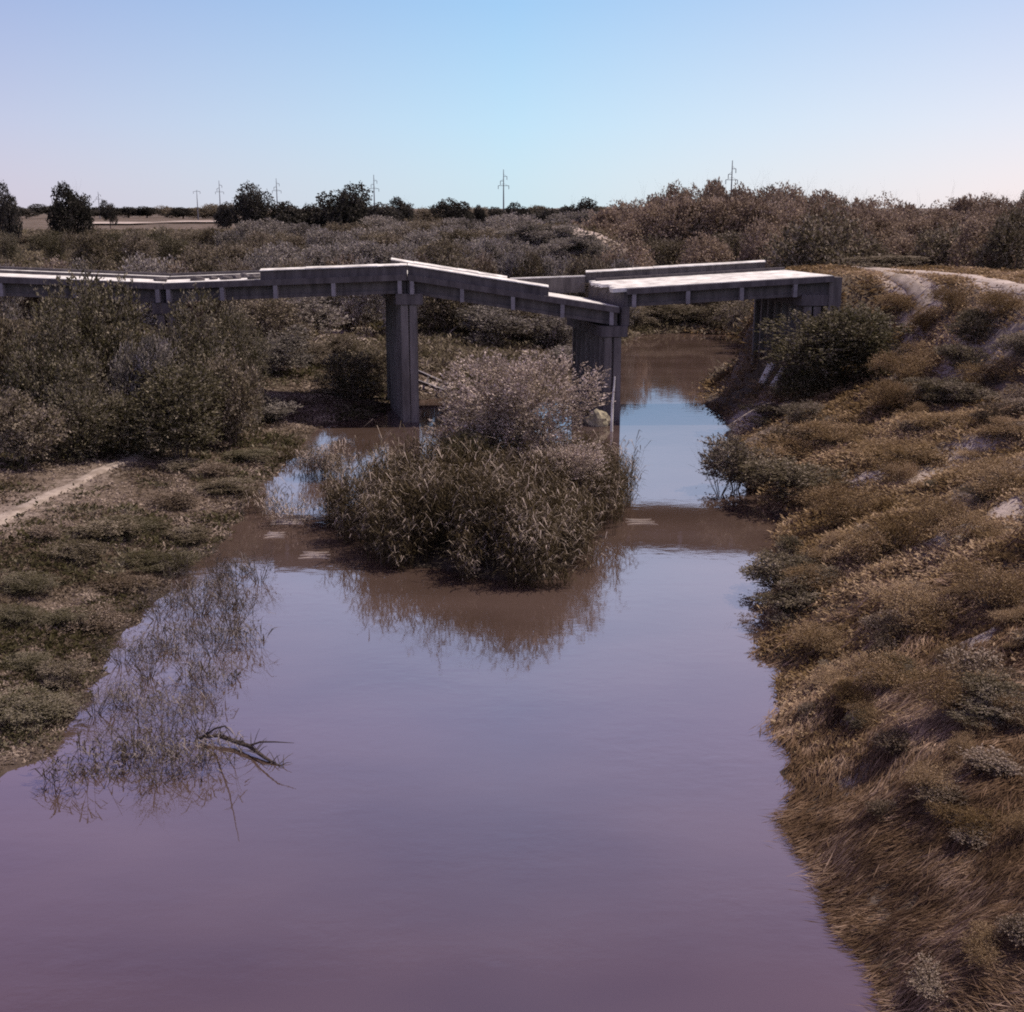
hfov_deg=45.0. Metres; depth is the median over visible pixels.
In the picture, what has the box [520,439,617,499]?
islet bush
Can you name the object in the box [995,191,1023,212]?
woodland tree
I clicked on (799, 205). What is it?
woodland tree
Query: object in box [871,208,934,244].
woodland tree
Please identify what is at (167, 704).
water tuft
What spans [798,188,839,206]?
woodland tree
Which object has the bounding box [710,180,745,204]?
woodland tree
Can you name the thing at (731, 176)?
power pylon
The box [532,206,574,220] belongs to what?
scrub bush
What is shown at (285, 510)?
reed clump
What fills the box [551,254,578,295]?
scrub bush
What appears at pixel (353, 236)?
scrub bush
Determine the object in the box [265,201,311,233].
skyline tree
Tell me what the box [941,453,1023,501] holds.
bank bush
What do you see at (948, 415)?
bank bush
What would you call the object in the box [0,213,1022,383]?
plain scrub
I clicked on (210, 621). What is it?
water plant
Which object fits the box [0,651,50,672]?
slope shrub
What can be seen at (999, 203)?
woodland tree
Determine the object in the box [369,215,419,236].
scrub bush
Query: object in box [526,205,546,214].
scrub bush
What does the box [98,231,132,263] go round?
scrub bush
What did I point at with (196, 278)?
rubble lump
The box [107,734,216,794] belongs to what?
water plant
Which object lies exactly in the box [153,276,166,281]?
rubble lump
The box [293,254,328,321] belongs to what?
scrub bush
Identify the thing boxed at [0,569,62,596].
slope shrub
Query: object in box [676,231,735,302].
woodland tree
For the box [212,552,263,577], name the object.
water tuft
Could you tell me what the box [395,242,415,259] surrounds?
scrub bush
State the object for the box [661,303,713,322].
riverside bush
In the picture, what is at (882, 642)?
slope bush
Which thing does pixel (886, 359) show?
slope shrub
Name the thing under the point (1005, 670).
slope bush
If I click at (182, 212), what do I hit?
scrub bush
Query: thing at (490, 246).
scrub bush
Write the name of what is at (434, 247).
scrub bush
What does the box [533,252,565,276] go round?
scrub bush
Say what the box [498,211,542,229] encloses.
scrub bush
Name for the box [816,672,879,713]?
slope bush
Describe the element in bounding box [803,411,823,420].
slope bush
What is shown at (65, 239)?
scrub bush
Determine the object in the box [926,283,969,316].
slope shrub
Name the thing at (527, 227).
scrub bush
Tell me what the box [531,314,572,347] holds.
riverside bush
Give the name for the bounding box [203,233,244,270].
scrub bush
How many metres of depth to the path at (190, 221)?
642.01 m
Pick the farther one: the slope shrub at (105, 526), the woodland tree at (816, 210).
the woodland tree at (816, 210)
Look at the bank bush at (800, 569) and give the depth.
36.55 m
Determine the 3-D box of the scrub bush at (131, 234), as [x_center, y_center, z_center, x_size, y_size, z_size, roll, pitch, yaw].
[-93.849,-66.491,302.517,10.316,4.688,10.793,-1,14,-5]
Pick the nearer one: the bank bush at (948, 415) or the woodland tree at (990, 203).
the bank bush at (948, 415)
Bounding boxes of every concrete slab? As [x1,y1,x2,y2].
[759,363,773,383]
[770,367,786,385]
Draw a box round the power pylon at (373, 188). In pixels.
[370,175,375,205]
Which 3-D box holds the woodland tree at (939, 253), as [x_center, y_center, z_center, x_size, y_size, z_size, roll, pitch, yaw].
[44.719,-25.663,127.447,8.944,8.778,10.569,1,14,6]
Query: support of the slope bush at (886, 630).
on the ground at (446, 560)
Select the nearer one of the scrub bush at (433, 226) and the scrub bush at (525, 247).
the scrub bush at (525, 247)
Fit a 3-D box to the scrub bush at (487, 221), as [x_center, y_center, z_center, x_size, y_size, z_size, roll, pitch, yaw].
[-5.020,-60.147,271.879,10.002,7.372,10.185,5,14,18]
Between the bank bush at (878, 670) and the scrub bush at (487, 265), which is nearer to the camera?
the bank bush at (878, 670)
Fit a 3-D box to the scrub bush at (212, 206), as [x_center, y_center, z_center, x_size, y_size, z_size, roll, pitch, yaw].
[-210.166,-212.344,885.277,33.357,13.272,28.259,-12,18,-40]
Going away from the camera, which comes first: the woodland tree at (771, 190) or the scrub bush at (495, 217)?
the woodland tree at (771, 190)
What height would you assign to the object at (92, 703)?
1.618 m
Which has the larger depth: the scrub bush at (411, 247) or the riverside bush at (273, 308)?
the scrub bush at (411, 247)
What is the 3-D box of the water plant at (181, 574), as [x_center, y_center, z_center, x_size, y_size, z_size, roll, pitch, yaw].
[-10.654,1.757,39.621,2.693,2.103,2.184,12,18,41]
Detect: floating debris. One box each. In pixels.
[265,532,285,537]
[271,519,304,524]
[298,551,329,558]
[627,519,654,524]
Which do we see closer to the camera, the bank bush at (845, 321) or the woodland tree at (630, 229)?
the bank bush at (845, 321)
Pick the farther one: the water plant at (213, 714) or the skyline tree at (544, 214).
the skyline tree at (544, 214)
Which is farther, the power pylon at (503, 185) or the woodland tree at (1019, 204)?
the power pylon at (503, 185)
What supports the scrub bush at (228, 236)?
on the ground at (446, 560)
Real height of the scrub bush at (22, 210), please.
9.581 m
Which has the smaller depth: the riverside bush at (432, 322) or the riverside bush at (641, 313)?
the riverside bush at (432, 322)
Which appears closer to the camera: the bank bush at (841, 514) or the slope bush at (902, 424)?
the bank bush at (841, 514)
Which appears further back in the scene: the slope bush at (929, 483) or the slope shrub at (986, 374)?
the slope shrub at (986, 374)
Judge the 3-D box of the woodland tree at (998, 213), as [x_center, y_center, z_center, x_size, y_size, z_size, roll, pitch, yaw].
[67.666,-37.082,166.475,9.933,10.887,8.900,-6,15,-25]
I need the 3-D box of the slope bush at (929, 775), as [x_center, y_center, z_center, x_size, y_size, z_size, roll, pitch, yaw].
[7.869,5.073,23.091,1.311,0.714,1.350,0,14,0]
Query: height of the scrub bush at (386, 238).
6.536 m
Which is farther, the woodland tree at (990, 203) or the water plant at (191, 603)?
the woodland tree at (990, 203)
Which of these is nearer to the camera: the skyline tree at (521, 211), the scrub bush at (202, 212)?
the skyline tree at (521, 211)
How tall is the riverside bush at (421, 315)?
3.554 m
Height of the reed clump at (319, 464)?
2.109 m
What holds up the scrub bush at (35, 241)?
on the ground at (446, 560)
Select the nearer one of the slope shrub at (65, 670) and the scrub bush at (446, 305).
the slope shrub at (65, 670)
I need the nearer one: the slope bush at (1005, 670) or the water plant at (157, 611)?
the slope bush at (1005, 670)
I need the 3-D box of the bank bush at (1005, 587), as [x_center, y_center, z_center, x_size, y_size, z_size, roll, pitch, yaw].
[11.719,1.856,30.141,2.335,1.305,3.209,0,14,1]
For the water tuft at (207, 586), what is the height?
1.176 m
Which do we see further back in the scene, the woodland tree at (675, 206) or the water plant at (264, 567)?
the woodland tree at (675, 206)
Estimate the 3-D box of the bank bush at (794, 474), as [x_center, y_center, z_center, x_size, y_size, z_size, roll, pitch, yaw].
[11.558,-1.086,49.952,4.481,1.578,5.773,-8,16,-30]
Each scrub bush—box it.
[0,230,24,262]
[0,259,58,315]
[0,263,23,320]
[9,234,37,244]
[18,206,31,214]
[21,229,68,250]
[22,209,40,218]
[26,203,51,215]
[26,255,73,314]
[40,232,71,259]
[58,258,92,313]
[60,229,90,264]
[70,224,123,267]
[76,249,124,317]
[89,209,104,215]
[91,206,122,215]
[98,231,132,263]
[109,252,160,320]
[114,225,159,260]
[115,228,146,238]
[117,207,139,217]
[118,250,189,324]
[131,206,161,217]
[143,225,191,259]
[153,205,175,216]
[164,206,194,218]
[164,255,208,329]
[167,229,205,250]
[175,238,218,270]
[183,226,227,253]
[185,253,228,322]
[187,207,216,218]
[202,203,235,216]
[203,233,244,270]
[208,228,250,247]
[214,253,257,322]
[217,242,267,267]
[235,218,264,238]
[236,224,270,252]
[241,239,305,268]
[241,248,282,269]
[247,217,298,239]
[255,229,307,250]
[255,243,306,267]
[262,220,308,235]
[268,230,309,258]
[275,255,313,322]
[281,228,339,255]
[282,243,334,265]
[285,222,323,239]
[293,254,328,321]
[303,242,348,266]
[304,228,352,252]
[318,224,377,245]
[318,243,361,265]
[323,250,363,323]
[324,221,367,236]
[327,239,375,259]
[335,255,384,330]
[340,239,405,263]
[345,231,367,241]
[353,221,375,234]
[355,229,417,255]
[357,214,414,234]
[366,241,427,263]
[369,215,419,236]
[372,251,422,328]
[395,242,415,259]
[397,230,444,246]
[400,216,429,231]
[400,250,432,306]
[401,218,452,232]
[407,205,440,225]
[410,226,454,238]
[414,243,465,261]
[418,242,474,333]
[420,235,480,267]
[428,217,468,232]
[428,227,483,252]
[448,234,494,261]
[450,217,484,230]
[459,254,497,306]
[462,237,509,268]
[467,226,503,239]
[469,206,492,221]
[470,232,540,272]
[471,248,508,332]
[474,215,505,233]
[481,213,515,231]
[482,222,516,238]
[486,206,510,224]
[494,228,531,243]
[497,247,529,277]
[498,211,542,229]
[504,228,552,234]
[508,239,542,255]
[508,249,548,314]
[510,220,549,235]
[524,229,564,246]
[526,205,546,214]
[531,243,570,258]
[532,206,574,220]
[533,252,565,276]
[537,212,559,224]
[537,223,579,239]
[548,236,590,253]
[550,208,599,225]
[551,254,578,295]
[560,250,614,297]
[564,230,600,245]
[573,239,614,256]
[584,245,624,260]
[585,256,608,296]
[606,255,640,325]
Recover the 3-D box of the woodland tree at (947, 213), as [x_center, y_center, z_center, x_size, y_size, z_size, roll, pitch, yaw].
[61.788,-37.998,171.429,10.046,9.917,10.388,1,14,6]
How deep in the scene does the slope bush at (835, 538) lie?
39.74 m
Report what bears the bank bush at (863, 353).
on the ground at (446, 560)
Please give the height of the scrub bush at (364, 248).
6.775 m
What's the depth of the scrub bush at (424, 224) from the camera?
269.38 m
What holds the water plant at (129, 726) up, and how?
in the water
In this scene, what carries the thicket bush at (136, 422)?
on the ground at (446, 560)
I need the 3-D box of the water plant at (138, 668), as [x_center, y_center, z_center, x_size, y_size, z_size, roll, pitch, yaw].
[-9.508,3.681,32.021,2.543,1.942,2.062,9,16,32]
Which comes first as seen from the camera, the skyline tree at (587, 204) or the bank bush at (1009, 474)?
the bank bush at (1009, 474)
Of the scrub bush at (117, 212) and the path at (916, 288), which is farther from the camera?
the scrub bush at (117, 212)
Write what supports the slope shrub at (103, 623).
on the ground at (446, 560)
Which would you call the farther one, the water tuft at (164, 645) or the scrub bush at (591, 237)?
the scrub bush at (591, 237)
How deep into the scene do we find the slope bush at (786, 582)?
36.67 m
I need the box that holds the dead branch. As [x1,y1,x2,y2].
[198,724,292,767]
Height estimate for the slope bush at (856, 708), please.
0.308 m
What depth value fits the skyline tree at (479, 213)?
408.43 m
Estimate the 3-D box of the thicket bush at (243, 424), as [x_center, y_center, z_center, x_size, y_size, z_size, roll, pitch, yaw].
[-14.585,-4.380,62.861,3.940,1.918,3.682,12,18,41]
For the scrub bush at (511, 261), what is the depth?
117.80 m
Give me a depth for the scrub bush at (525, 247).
137.81 m
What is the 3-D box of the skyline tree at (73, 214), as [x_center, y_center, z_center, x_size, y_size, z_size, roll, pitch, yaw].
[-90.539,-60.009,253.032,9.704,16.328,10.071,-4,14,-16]
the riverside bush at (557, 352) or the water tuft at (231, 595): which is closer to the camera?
the water tuft at (231, 595)
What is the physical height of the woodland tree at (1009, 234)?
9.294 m
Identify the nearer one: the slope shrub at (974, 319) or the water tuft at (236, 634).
the water tuft at (236, 634)
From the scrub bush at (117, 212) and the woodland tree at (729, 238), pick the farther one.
the scrub bush at (117, 212)
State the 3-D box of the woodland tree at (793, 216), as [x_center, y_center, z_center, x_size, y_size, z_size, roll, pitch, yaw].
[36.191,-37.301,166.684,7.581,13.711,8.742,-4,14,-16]
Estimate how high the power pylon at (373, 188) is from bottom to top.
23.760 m
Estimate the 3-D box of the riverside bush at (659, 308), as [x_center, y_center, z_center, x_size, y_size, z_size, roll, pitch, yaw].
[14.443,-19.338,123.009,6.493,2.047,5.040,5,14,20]
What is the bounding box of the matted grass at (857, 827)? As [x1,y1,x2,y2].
[749,516,1023,1011]
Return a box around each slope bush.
[737,402,791,425]
[749,424,821,447]
[768,387,788,397]
[769,584,818,610]
[773,534,814,553]
[774,564,846,595]
[775,399,826,423]
[784,482,832,503]
[793,545,846,562]
[795,698,817,719]
[799,630,847,659]
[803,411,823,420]
[807,662,845,690]
[816,530,852,546]
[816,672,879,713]
[818,658,839,671]
[833,413,857,422]
[843,527,890,553]
[843,707,872,728]
[844,697,885,731]
[847,523,882,548]
[847,703,878,719]
[857,609,901,632]
[864,797,901,821]
[867,620,920,643]
[868,633,899,657]
[869,725,914,756]
[870,382,928,408]
[877,460,921,482]
[877,651,922,679]
[883,613,911,623]
[885,448,937,463]
[894,759,965,795]
[897,419,925,428]
[897,453,924,466]
[902,579,929,595]
[904,425,923,432]
[905,951,948,1001]
[908,401,932,413]
[909,775,970,815]
[922,479,944,491]
[923,797,1008,838]
[930,643,1004,687]
[931,641,961,656]
[935,381,998,402]
[938,687,999,722]
[942,583,972,596]
[945,689,1023,728]
[946,728,977,758]
[949,819,997,851]
[951,510,990,524]
[952,446,990,458]
[955,743,1023,778]
[956,483,1001,505]
[957,669,1023,717]
[958,915,1010,968]
[959,713,1001,737]
[962,519,1016,538]
[965,401,1017,423]
[974,414,1023,435]
[980,750,1011,761]
[984,605,1023,623]
[985,665,1022,683]
[989,692,1023,728]
[991,550,1020,561]
[994,911,1023,946]
[998,420,1023,432]
[998,807,1023,834]
[999,382,1023,401]
[999,638,1023,648]
[1002,397,1023,412]
[1010,627,1023,645]
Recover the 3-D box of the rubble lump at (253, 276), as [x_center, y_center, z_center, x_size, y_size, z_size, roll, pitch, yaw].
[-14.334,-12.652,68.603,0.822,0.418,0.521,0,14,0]
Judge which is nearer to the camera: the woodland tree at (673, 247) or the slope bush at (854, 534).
the slope bush at (854, 534)
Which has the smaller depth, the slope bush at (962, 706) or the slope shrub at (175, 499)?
the slope bush at (962, 706)
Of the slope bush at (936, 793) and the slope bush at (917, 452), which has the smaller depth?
the slope bush at (936, 793)
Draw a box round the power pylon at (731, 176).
[725,160,737,189]
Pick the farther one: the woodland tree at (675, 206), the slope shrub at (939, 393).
the woodland tree at (675, 206)
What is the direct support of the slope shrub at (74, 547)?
on the ground at (446, 560)
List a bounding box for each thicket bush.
[0,274,103,444]
[0,309,33,413]
[0,379,75,466]
[21,255,160,421]
[35,349,150,463]
[103,331,182,446]
[104,388,178,457]
[116,354,236,459]
[136,281,249,435]
[181,402,239,442]
[194,413,258,437]
[197,345,266,446]
[208,295,272,423]
[247,392,302,421]
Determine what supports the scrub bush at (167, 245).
on the ground at (446, 560)
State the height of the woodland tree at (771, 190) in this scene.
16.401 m
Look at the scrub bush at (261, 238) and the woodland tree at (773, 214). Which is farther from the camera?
the scrub bush at (261, 238)
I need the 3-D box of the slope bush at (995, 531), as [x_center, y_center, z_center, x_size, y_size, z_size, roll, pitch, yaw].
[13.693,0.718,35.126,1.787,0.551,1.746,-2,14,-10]
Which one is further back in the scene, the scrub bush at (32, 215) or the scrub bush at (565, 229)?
the scrub bush at (32, 215)
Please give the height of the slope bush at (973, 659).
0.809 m
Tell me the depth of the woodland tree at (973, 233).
114.64 m
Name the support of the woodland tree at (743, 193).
on the ground at (446, 560)
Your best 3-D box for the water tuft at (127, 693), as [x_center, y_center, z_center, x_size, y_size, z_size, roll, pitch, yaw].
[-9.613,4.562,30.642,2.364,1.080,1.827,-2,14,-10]
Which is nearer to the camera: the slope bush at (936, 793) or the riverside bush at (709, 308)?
the slope bush at (936, 793)
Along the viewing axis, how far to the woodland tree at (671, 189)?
176.11 m
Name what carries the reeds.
in the water
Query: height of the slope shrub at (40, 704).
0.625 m
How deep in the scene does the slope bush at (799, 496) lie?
48.09 m
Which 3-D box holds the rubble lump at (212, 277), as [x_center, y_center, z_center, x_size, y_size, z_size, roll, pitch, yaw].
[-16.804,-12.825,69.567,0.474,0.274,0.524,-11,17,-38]
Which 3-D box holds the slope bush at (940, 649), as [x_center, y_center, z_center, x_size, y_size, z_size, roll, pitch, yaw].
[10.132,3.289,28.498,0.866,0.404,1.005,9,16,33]
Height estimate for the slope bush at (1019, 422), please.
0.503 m
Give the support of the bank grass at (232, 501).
on the ground at (446, 560)
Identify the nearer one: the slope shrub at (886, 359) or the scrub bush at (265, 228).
the slope shrub at (886, 359)
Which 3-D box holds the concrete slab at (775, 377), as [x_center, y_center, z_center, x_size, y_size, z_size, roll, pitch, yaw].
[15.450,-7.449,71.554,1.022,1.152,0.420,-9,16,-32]
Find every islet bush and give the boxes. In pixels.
[423,426,528,479]
[456,411,574,484]
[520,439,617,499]
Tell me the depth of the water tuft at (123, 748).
27.52 m
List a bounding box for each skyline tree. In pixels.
[0,180,23,242]
[45,180,94,244]
[99,200,117,228]
[213,201,238,228]
[230,181,274,229]
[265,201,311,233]
[294,203,336,232]
[310,180,372,229]
[361,202,404,228]
[389,195,415,227]
[427,197,474,226]
[473,205,486,224]
[501,201,532,220]
[525,207,560,221]
[558,196,599,218]
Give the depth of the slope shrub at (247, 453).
58.37 m
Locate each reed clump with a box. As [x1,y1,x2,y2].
[233,478,294,514]
[254,494,323,527]
[272,441,320,464]
[290,435,355,480]
[370,443,405,465]
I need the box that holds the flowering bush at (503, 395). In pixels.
[405,323,615,489]
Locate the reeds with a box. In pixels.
[314,419,649,590]
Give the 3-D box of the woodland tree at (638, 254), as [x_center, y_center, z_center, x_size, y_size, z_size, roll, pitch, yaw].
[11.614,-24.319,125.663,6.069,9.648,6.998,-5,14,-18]
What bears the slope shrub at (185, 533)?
on the ground at (446, 560)
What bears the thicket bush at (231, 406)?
on the ground at (446, 560)
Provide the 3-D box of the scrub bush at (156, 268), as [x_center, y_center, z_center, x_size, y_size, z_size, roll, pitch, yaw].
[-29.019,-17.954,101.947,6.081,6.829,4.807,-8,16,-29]
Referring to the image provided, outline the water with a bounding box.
[0,333,883,1011]
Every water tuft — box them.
[30,747,129,793]
[64,719,145,765]
[78,673,167,710]
[103,720,190,768]
[114,684,217,728]
[118,625,197,659]
[142,609,216,646]
[143,576,206,607]
[155,727,249,777]
[166,653,248,691]
[173,566,243,599]
[196,581,261,613]
[207,612,278,653]
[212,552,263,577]
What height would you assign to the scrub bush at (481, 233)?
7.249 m
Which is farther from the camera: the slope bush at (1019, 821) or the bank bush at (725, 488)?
the bank bush at (725, 488)
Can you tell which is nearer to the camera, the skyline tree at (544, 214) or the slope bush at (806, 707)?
the slope bush at (806, 707)
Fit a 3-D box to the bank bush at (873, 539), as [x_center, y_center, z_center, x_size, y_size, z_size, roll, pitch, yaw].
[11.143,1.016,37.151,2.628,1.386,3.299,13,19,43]
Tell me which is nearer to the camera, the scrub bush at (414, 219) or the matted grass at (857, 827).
the matted grass at (857, 827)
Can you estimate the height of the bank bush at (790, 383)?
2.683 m
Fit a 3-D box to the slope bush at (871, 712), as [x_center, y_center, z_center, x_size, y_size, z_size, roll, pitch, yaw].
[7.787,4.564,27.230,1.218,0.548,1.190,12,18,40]
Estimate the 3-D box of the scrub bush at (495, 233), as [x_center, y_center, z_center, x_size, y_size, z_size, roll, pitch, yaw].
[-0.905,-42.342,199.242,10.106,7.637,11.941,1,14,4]
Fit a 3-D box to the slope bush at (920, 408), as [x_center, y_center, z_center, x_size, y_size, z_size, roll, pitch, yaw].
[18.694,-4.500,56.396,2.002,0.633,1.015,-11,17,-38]
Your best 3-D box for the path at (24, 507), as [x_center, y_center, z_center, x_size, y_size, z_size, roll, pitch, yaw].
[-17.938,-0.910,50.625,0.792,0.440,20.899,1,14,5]
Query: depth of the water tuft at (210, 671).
31.69 m
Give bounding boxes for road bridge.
[0,258,841,422]
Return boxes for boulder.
[586,408,610,426]
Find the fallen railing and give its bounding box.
[419,370,448,391]
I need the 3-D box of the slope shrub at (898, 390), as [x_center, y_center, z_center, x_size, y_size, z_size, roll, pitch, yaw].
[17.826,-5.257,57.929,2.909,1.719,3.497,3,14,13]
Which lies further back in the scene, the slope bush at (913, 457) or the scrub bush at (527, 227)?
the scrub bush at (527, 227)
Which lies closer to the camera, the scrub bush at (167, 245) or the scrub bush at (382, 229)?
the scrub bush at (167, 245)
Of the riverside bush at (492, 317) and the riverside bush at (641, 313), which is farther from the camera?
the riverside bush at (641, 313)
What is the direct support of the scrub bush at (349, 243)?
on the ground at (446, 560)
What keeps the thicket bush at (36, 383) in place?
on the ground at (446, 560)
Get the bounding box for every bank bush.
[690,432,756,496]
[697,430,780,489]
[734,455,856,503]
[736,543,823,592]
[745,430,829,466]
[746,587,826,630]
[752,301,914,387]
[764,358,845,402]
[775,560,856,591]
[782,419,881,442]
[786,618,853,654]
[796,480,898,525]
[823,337,912,377]
[825,644,921,692]
[833,511,929,564]
[839,254,933,267]
[845,435,953,470]
[860,576,962,634]
[885,659,1018,715]
[891,406,987,428]
[901,495,992,543]
[938,555,1023,610]
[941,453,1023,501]
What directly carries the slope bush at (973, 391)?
on the ground at (446, 560)
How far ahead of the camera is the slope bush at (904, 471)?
46.20 m
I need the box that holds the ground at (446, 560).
[0,208,1023,1011]
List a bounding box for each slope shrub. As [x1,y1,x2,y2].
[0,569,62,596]
[0,603,46,626]
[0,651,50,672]
[0,685,89,732]
[27,523,68,539]
[31,657,92,689]
[32,604,100,625]
[41,538,110,564]
[57,601,129,636]
[68,515,143,539]
[92,573,160,596]
[106,514,174,535]
[113,549,205,572]
[141,489,199,511]
[153,457,208,471]
[161,523,211,544]
[183,461,234,477]
[192,476,264,496]
[205,439,230,449]
[221,448,278,461]
[862,349,936,380]
[863,376,921,410]
[868,290,917,311]
[892,374,964,403]
[895,337,942,368]
[903,304,941,331]
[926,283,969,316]
[931,342,991,369]
[943,307,1000,344]
[952,356,1023,386]
[963,286,1023,322]
[988,330,1023,356]
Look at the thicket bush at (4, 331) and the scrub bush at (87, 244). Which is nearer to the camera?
the thicket bush at (4, 331)
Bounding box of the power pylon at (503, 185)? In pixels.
[498,169,508,209]
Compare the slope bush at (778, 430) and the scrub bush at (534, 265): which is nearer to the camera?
the slope bush at (778, 430)
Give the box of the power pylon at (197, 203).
[193,190,199,219]
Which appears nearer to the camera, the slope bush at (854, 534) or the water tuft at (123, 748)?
the water tuft at (123, 748)
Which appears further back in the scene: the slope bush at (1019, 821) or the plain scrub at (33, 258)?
the plain scrub at (33, 258)
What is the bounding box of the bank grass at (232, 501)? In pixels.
[0,305,683,771]
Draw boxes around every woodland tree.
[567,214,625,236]
[582,197,627,227]
[593,213,647,246]
[598,233,659,266]
[605,199,634,216]
[614,194,661,228]
[618,211,654,238]
[632,197,693,263]
[632,233,692,265]
[643,186,658,202]
[653,182,671,204]
[655,180,709,263]
[658,179,706,214]
[661,182,725,261]
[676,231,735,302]
[696,176,727,201]
[699,179,768,250]
[699,186,749,236]
[710,176,767,207]
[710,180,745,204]
[711,222,751,261]
[717,180,796,254]
[735,214,792,266]
[746,174,777,204]
[756,196,893,269]
[758,182,795,214]
[766,193,808,264]
[772,177,813,210]
[778,196,811,227]
[797,199,848,246]
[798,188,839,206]
[805,183,858,212]
[809,198,877,249]
[825,226,884,260]
[828,185,866,208]
[840,191,878,209]
[841,231,898,264]
[850,191,916,223]
[858,208,888,237]
[868,201,911,236]
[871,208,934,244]
[879,230,935,265]
[888,196,925,220]
[905,217,982,266]
[913,205,970,255]
[915,203,945,215]
[922,195,963,215]
[935,209,987,239]
[941,192,982,216]
[944,202,1023,268]
[946,199,997,255]
[969,202,1023,262]
[970,203,1023,269]
[972,190,999,217]
[976,193,1015,212]
[988,200,1023,260]
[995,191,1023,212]
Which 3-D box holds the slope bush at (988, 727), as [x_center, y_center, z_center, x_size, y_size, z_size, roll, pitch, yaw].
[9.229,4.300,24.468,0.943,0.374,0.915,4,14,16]
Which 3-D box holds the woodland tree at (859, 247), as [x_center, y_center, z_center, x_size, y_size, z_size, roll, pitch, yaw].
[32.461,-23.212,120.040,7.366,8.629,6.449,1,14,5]
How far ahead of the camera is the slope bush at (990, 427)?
47.74 m
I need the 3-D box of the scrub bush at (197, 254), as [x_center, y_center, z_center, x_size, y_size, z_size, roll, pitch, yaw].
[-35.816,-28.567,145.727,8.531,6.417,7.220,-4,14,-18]
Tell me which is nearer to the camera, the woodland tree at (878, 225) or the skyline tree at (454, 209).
the woodland tree at (878, 225)
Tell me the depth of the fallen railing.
80.64 m
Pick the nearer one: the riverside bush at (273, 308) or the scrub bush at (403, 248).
the riverside bush at (273, 308)
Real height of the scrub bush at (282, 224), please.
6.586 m
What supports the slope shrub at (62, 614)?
on the ground at (446, 560)
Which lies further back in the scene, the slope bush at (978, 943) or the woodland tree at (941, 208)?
the woodland tree at (941, 208)
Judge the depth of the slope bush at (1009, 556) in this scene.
32.84 m
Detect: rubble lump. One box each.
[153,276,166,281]
[190,276,204,280]
[209,276,217,279]
[219,275,232,279]
[232,274,240,278]
[240,273,247,277]
[246,274,259,278]
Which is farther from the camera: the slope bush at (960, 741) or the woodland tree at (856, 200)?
the woodland tree at (856, 200)
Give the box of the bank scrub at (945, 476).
[679,262,1023,785]
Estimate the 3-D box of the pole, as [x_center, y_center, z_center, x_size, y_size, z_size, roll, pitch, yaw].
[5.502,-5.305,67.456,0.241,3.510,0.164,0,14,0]
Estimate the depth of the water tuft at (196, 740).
27.11 m
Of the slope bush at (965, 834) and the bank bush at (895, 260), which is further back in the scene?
the bank bush at (895, 260)
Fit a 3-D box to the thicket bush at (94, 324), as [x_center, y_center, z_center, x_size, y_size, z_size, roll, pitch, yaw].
[-20.455,-8.329,60.748,7.283,9.836,6.939,-4,14,-15]
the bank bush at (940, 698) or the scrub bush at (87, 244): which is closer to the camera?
the bank bush at (940, 698)
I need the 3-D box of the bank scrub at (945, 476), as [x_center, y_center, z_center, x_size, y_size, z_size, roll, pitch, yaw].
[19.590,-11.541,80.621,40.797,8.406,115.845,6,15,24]
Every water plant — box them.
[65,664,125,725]
[70,613,172,671]
[89,695,176,744]
[98,623,172,688]
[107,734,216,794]
[114,567,198,620]
[125,694,220,764]
[147,539,208,594]
[156,627,216,677]
[163,659,237,741]
[170,566,229,618]
[176,601,246,655]
[190,532,245,583]
[195,552,279,638]
[230,533,285,582]
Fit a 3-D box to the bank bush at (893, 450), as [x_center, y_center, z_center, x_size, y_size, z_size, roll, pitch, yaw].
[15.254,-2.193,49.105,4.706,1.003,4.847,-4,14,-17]
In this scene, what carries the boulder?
in the water
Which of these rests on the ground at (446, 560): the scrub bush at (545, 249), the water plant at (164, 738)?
the scrub bush at (545, 249)
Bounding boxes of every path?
[0,447,158,524]
[48,222,152,223]
[163,220,218,221]
[851,266,1023,293]
[858,266,932,316]
[881,319,1023,377]
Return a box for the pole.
[610,377,615,431]
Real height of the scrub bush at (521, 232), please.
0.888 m
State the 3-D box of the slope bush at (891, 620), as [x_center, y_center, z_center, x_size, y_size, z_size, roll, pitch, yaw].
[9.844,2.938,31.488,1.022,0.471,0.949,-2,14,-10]
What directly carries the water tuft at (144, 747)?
in the water
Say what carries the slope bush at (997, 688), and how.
on the ground at (446, 560)
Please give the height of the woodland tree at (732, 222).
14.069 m
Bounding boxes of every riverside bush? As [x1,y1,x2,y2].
[115,301,198,320]
[230,298,317,348]
[244,296,353,334]
[251,324,315,373]
[291,341,334,366]
[305,347,386,398]
[307,296,350,327]
[323,333,366,355]
[350,347,386,392]
[417,296,432,322]
[422,299,484,330]
[450,304,542,344]
[502,308,552,341]
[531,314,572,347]
[547,344,571,369]
[629,307,660,325]
[636,304,685,321]
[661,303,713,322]
[688,301,739,327]
[710,299,753,337]
[736,300,753,324]
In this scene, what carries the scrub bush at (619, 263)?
on the ground at (446, 560)
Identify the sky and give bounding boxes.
[0,0,1023,208]
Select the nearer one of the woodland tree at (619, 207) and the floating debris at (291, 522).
the floating debris at (291, 522)
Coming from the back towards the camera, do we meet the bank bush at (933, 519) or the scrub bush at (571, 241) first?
the scrub bush at (571, 241)
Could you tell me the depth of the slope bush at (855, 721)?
27.12 m
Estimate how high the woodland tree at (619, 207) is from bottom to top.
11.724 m
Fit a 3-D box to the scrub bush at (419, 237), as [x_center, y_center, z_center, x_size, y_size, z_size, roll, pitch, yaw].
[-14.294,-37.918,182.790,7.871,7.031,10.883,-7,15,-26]

